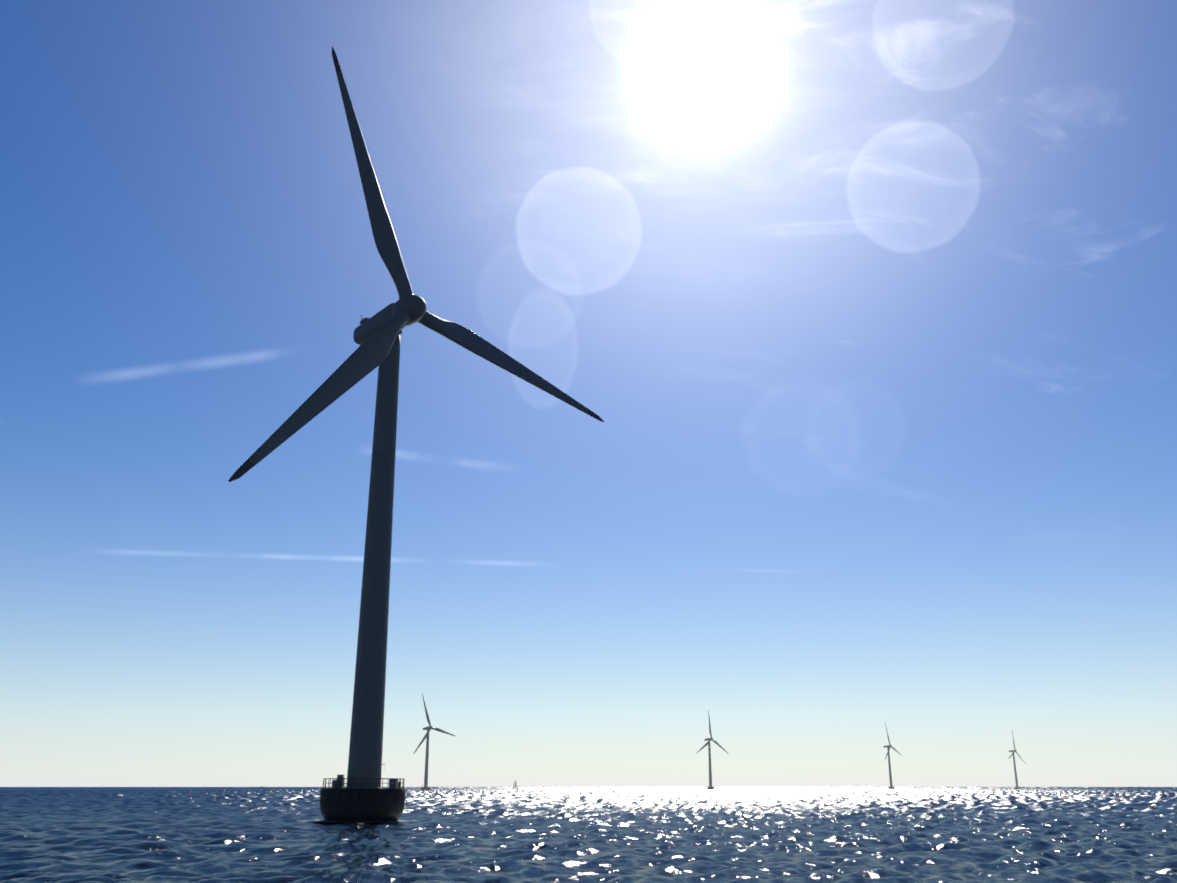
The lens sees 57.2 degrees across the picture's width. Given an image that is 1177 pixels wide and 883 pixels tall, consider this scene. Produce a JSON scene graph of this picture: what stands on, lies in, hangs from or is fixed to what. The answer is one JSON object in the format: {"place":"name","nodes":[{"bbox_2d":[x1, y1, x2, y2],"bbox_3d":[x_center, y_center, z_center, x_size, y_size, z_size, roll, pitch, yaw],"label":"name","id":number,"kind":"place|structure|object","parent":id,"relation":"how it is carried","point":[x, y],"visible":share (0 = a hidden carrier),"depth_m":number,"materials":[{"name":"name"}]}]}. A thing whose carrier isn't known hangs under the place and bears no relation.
{"place":"outdoors","nodes":[
{"label":"outdoors","id":0,"kind":"place"},
{"bbox_2d":[0,786,1176,882],"bbox_3d":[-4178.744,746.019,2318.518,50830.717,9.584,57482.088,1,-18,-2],"label":"sea","id":1,"kind":"structure","parent":0,"point":[849,834],"depth_m":87.84,"materials":[{"name":"liquid"}]},
{"bbox_2d":[300,819,416,821],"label":"foam","id":2,"kind":"object","parent":1,"relation":"on","point":[362,821],"visible":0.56,"depth_m":123.39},
{"bbox_2d":[228,47,603,822],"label":"wind turbine","id":3,"kind":"object","parent":1,"relation":"on","point":[362,793],"visible":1,"depth_m":135.85,"materials":[{"name":"paint"}]},
{"bbox_2d":[413,694,454,789],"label":"wind turbine","id":4,"kind":"object","parent":1,"relation":"on","point":[428,729],"visible":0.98,"depth_m":1163.13,"materials":[{"name":"paint"}]},
{"bbox_2d":[512,780,517,788],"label":"sailboat","id":5,"kind":"object","parent":1,"relation":"on","point":[515,786],"visible":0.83,"depth_m":1616.27,"materials":[{"name":"paint"}]},
{"bbox_2d":[697,710,727,789],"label":"wind turbine","id":6,"kind":"object","parent":1,"relation":"on","point":[710,770],"visible":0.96,"depth_m":1438.94,"materials":[{"name":"paint"}]},
{"bbox_2d":[883,724,901,788],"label":"wind turbine","id":7,"kind":"object","parent":1,"relation":"on","point":[889,764],"visible":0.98,"depth_m":1688.46,"materials":[{"name":"paint"}]},
{"bbox_2d":[1008,731,1023,788],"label":"wind turbine","id":8,"kind":"object","parent":1,"relation":"on","point":[1013,752],"visible":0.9,"depth_m":1908.55,"materials":[{"name":"paint"}]},
{"bbox_2d":[0,0,1176,786],"label":"sky","id":9,"kind":"structure","parent":0,"point":[866,310],"materials":[{"name":"blue"}]}
]}

